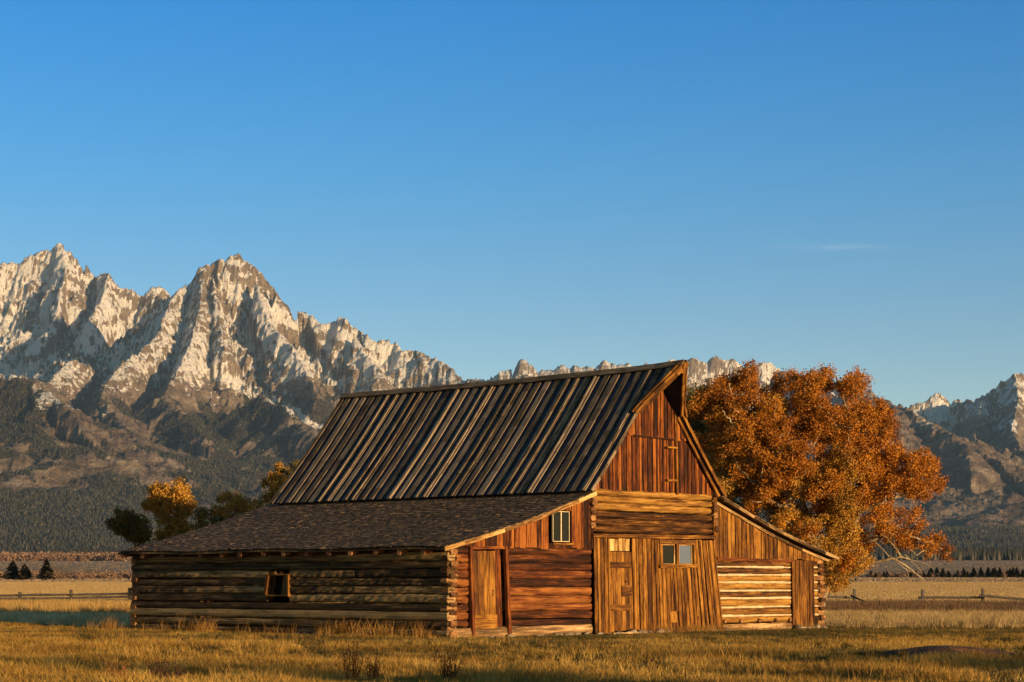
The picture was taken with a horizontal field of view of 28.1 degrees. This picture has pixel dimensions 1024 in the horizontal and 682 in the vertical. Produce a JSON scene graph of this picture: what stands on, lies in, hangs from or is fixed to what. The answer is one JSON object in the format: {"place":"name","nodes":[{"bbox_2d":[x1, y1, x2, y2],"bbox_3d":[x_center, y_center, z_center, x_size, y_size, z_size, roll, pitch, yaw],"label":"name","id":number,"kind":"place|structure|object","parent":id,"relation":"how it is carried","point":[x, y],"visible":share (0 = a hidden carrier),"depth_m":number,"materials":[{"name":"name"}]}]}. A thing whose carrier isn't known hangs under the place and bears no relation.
{"place":"outdoors","nodes":[
{"label":"outdoors","id":0,"kind":"place"},
{"bbox_2d":[0,243,1023,552],"bbox_3d":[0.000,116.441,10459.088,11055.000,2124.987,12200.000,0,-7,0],"label":"mountains","id":1,"kind":"structure","parent":0,"point":[228,335],"depth_m":9978.55,"materials":[{"name":"grey stone"}]},
{"bbox_2d":[0,376,1023,552],"bbox_3d":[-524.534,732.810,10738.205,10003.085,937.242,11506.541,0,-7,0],"label":"conifer forest","id":2,"kind":"object","parent":1,"relation":"on","point":[86,516],"visible":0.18,"depth_m":6587.85,"materials":[{"name":"green plant"}]},
{"bbox_2d":[0,559,1023,681],"bbox_3d":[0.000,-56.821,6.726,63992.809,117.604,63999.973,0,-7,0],"label":"ground","id":3,"kind":"structure","parent":0,"point":[126,567],"depth_m":1102.82,"materials":[{"name":"beige soil"}]},
{"bbox_2d":[1,560,19,579],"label":"conifer","id":4,"kind":"object","parent":3,"relation":"on","point":[13,567],"visible":0.96,"depth_m":555.34,"materials":[{"name":"green plant"}]},
{"bbox_2d":[14,564,33,579],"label":"conifer","id":5,"kind":"object","parent":3,"relation":"on","point":[25,571],"visible":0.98,"depth_m":550.73,"materials":[{"name":"green plant"}]},
{"bbox_2d":[35,558,55,579],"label":"conifer","id":6,"kind":"object","parent":3,"relation":"on","point":[46,570],"visible":0.98,"depth_m":545.86,"materials":[{"name":"green plant"}]},
{"bbox_2d":[50,566,62,571],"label":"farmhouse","id":7,"kind":"object","parent":3,"relation":"on","point":[57,568],"visible":0.17,"depth_m":695.18,"materials":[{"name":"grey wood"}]},
{"bbox_2d":[50,572,77,578],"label":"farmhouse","id":8,"kind":"object","parent":3,"relation":"on","point":[68,574],"visible":0.26,"depth_m":660.41,"materials":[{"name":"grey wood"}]},
{"bbox_2d":[0,551,131,560],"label":"brush","id":9,"kind":"object","parent":3,"relation":"on","point":[59,556],"visible":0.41,"depth_m":2167.63,"materials":[{"name":"brown plant"}]},
{"bbox_2d":[0,588,131,601],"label":"pole fence","id":10,"kind":"object","parent":3,"relation":"on","point":[128,594],"visible":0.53,"depth_m":117.93,"materials":[{"name":"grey wood"}]},
{"bbox_2d":[0,570,131,578],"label":"autumn bushes","id":11,"kind":"object","parent":3,"relation":"on","point":[124,574],"visible":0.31,"depth_m":627.12,"materials":[{"name":"brown plant"}]},
{"bbox_2d":[105,661,132,680],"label":"dried weed","id":12,"kind":"object","parent":3,"relation":"on","point":[116,670],"visible":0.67,"depth_m":27.96,"materials":[{"name":"brown plant"}]},
{"bbox_2d":[0,610,249,628],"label":"frosted grass","id":13,"kind":"structure","parent":3,"relation":"on","point":[81,618],"depth_m":72.65,"materials":[{"name":"plant"}]},
{"bbox_2d":[104,506,152,546],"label":"tree","id":14,"kind":"object","parent":3,"relation":"on","point":[129,526],"visible":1,"depth_m":126.27,"materials":[{"name":"green plant"}]},
{"bbox_2d":[147,656,168,681],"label":"dried weed","id":15,"kind":"object","parent":3,"relation":"on","point":[159,668],"visible":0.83,"depth_m":28.14,"materials":[{"name":"brown plant"}]},
{"bbox_2d":[140,475,198,540],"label":"golden tree","id":16,"kind":"object","parent":3,"relation":"on","point":[163,502],"visible":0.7,"depth_m":122.16,"materials":[{"name":"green plant"}]},
{"bbox_2d":[167,662,187,681],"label":"dried weed","id":17,"kind":"object","parent":3,"relation":"on","point":[177,672],"visible":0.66,"depth_m":28.27,"materials":[{"name":"plant"}]},
{"bbox_2d":[0,596,361,613],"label":"amber reeds","id":18,"kind":"object","parent":3,"relation":"on","point":[103,605],"visible":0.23,"depth_m":99.81,"materials":[{"name":"beige plant"}]},
{"bbox_2d":[190,490,263,530],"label":"sparse tree","id":19,"kind":"object","parent":3,"relation":"on","point":[237,504],"visible":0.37,"depth_m":116.77,"materials":[{"name":"green plant"}]},
{"bbox_2d":[250,458,299,510],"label":"amber tree","id":20,"kind":"object","parent":3,"relation":"on","point":[278,478],"visible":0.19,"depth_m":111.23,"materials":[{"name":"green plant"}]},
{"bbox_2d":[336,640,363,680],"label":"dried weed","id":21,"kind":"object","parent":3,"relation":"on","point":[353,664],"visible":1,"depth_m":28.80,"materials":[{"name":"brown plant"}]},
{"bbox_2d":[361,654,384,679],"bbox_3d":[-1.987,4.726,29.492,0.343,0.426,0.352,2,-7,-17],"label":"dried weed","id":22,"kind":"object","parent":3,"relation":"on","point":[375,673],"visible":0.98,"depth_m":29.44,"materials":[{"name":"brown plant"}]},
{"bbox_2d":[431,649,461,680],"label":"dried weed","id":23,"kind":"object","parent":3,"relation":"on","point":[444,671],"visible":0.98,"depth_m":27.99,"materials":[{"name":"brown plant"}]},
{"bbox_2d":[116,359,838,637],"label":"log barn","id":24,"kind":"structure","parent":3,"relation":"on","point":[577,503],"depth_m":59.17,"materials":[{"name":"wood"}]},
{"bbox_2d":[264,574,291,596],"bbox_3d":[-6.471,6.814,57.151,1.071,0.630,0.295,-6,-9,43],"label":"window","id":25,"kind":"structure","parent":24,"relation":"in","point":[282,585],"depth_m":57.33,"materials":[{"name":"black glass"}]},
{"bbox_2d":[473,551,496,628],"bbox_3d":[-0.711,6.492,53.458,0.102,2.020,0.882,-6,-9,43],"label":"door","id":26,"kind":"structure","parent":24,"relation":"in","point":[484,561],"depth_m":53.46,"materials":[{"name":"wood"}]},
{"bbox_2d":[552,511,569,541],"bbox_3d":[1.328,5.062,55.879,0.050,0.830,0.680,-6,-9,43],"label":"window","id":27,"kind":"structure","parent":24,"relation":"in","point":[561,519],"depth_m":55.88,"materials":[{"name":"black glass"}]},
{"bbox_2d":[610,551,632,631],"bbox_3d":[3.071,7.020,57.373,0.097,2.227,1.022,-6,-9,43],"label":"door","id":28,"kind":"structure","parent":24,"relation":"in","point":[621,595],"depth_m":57.36,"materials":[{"name":"wood"}]},
{"bbox_2d":[663,544,674,563],"bbox_3d":[4.488,6.145,59.027,0.050,0.580,0.600,-6,-9,43],"label":"window","id":29,"kind":"structure","parent":24,"relation":"in","point":[668,549],"depth_m":59.08,"materials":[{"name":"black glass"}]},
{"bbox_2d":[679,544,691,563],"bbox_3d":[5.029,6.214,59.604,0.050,0.580,0.620,-6,-9,43],"label":"window","id":30,"kind":"structure","parent":24,"relation":"in","point":[685,551],"depth_m":59.63,"materials":[{"name":"grey glass"}]},
{"bbox_2d":[791,560,814,627],"bbox_3d":[9.065,7.858,63.637,0.076,2.083,1.142,-6,-9,43],"label":"door","id":31,"kind":"structure","parent":24,"relation":"in","point":[803,601],"depth_m":63.61,"materials":[{"name":"brown wood"}]},
{"bbox_2d":[0,615,1022,681],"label":"tall grass","id":32,"kind":"structure","parent":3,"relation":"on","point":[383,631],"depth_m":53.22,"materials":[{"name":"plant"}]},
{"bbox_2d":[0,621,1023,681],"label":"dry grass","id":33,"kind":"structure","parent":3,"relation":"on","point":[71,665],"depth_m":35.42,"materials":[{"name":"yellow plant"}]},
{"bbox_2d":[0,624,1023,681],"bbox_3d":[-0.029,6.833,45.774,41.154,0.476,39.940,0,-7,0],"label":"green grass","id":34,"kind":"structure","parent":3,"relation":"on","point":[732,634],"depth_m":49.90,"materials":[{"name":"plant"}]},
{"bbox_2d":[0,581,1023,602],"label":"hay stubble","id":35,"kind":"object","parent":3,"relation":"on","point":[887,590],"visible":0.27,"depth_m":298.05,"materials":[{"name":"beige plant"}]},
{"bbox_2d":[0,577,1023,581],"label":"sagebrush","id":36,"kind":"object","parent":3,"relation":"on","point":[869,579],"visible":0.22,"depth_m":552.79,"materials":[{"name":"beige plant"}]},
{"bbox_2d":[0,560,1023,570],"bbox_3d":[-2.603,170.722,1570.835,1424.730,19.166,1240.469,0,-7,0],"label":"sagebrush","id":37,"kind":"object","parent":3,"relation":"on","point":[57,562],"visible":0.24,"depth_m":1346.47,"materials":[{"name":"brown plant"}]},
{"bbox_2d":[4,546,1023,559],"bbox_3d":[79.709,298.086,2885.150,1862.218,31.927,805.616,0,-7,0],"label":"treeline forest","id":38,"kind":"object","parent":3,"relation":"on","point":[983,554],"visible":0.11,"depth_m":2586.54,"materials":[{"name":"plant"}]},
{"bbox_2d":[686,382,863,594],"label":"dark tree","id":39,"kind":"object","parent":3,"relation":"on","point":[702,428],"visible":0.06,"depth_m":95.31,"materials":[{"name":"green plant"}]},
{"bbox_2d":[591,607,1023,629],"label":"tan grass","id":40,"kind":"structure","parent":3,"relation":"on","point":[847,618],"depth_m":67.18,"materials":[{"name":"beige plant"}]},
{"bbox_2d":[686,356,956,610],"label":"cottonwood tree","id":41,"kind":"object","parent":3,"relation":"on","point":[770,483],"visible":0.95,"depth_m":85.74,"materials":[{"name":"orange plant"}]},
{"bbox_2d":[825,598,1023,612],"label":"dark weeds","id":42,"kind":"object","parent":3,"relation":"on","point":[926,604],"visible":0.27,"depth_m":97.41,"materials":[{"name":"beige plant"}]},
{"bbox_2d":[827,588,1023,601],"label":"pole fence","id":43,"kind":"object","parent":3,"relation":"on","point":[922,596],"visible":0.64,"depth_m":118.25,"materials":[{"name":"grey wood"}]},
{"bbox_2d":[850,569,1020,577],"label":"autumn bushes","id":44,"kind":"object","parent":3,"relation":"on","point":[894,575],"visible":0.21,"depth_m":881.67,"materials":[{"name":"brown plant"}]},
{"bbox_2d":[939,567,945,577],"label":"conifer","id":45,"kind":"object","parent":3,"relation":"on","point":[942,574],"visible":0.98,"depth_m":856.76,"materials":[{"name":"green plant"}]},
{"bbox_2d":[878,645,1021,658],"bbox_3d":[8.278,5.810,38.293,2.714,0.233,1.854,2,-7,-16],"label":"earth mound","id":46,"kind":"object","parent":3,"relation":"on","point":[924,649],"visible":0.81,"depth_m":38.03,"materials":[{"name":"brown soil"}]},
{"bbox_2d":[960,567,967,577],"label":"conifer","id":47,"kind":"object","parent":3,"relation":"on","point":[963,573],"visible":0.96,"depth_m":873.58,"materials":[{"name":"green plant"}]},
{"bbox_2d":[970,566,977,577],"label":"conifer","id":48,"kind":"object","parent":3,"relation":"on","point":[973,574],"visible":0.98,"depth_m":855.97,"materials":[{"name":"green plant"}]},
{"bbox_2d":[976,566,985,577],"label":"conifer","id":49,"kind":"object","parent":3,"relation":"on","point":[981,574],"visible":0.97,"depth_m":861.85,"materials":[{"name":"green plant"}]},
{"bbox_2d":[984,567,991,576],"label":"conifer","id":50,"kind":"object","parent":3,"relation":"on","point":[987,572],"visible":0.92,"depth_m":871.27,"materials":[{"name":"green plant"}]},
{"bbox_2d":[989,568,996,577],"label":"conifer","id":51,"kind":"object","parent":3,"relation":"on","point":[992,572],"visible":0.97,"depth_m":867.46,"materials":[{"name":"green plant"}]},
{"bbox_2d":[997,567,1003,576],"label":"conifer","id":52,"kind":"object","parent":3,"relation":"on","point":[999,571],"visible":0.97,"depth_m":874.49,"materials":[{"name":"green plant"}]},
{"bbox_2d":[1009,567,1017,577],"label":"conifer","id":53,"kind":"object","parent":3,"relation":"on","point":[1013,573],"visible":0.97,"depth_m":862.21,"materials":[{"name":"green plant"}]},
{"bbox_2d":[1014,567,1021,576],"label":"conifer","id":54,"kind":"object","parent":3,"relation":"on","point":[1017,571],"visible":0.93,"depth_m":866.28,"materials":[{"name":"green plant"}]},
{"bbox_2d":[0,0,1023,407],"label":"sky","id":55,"kind":"structure","parent":0,"point":[480,188],"materials":[{"name":"blue"}]}
]}

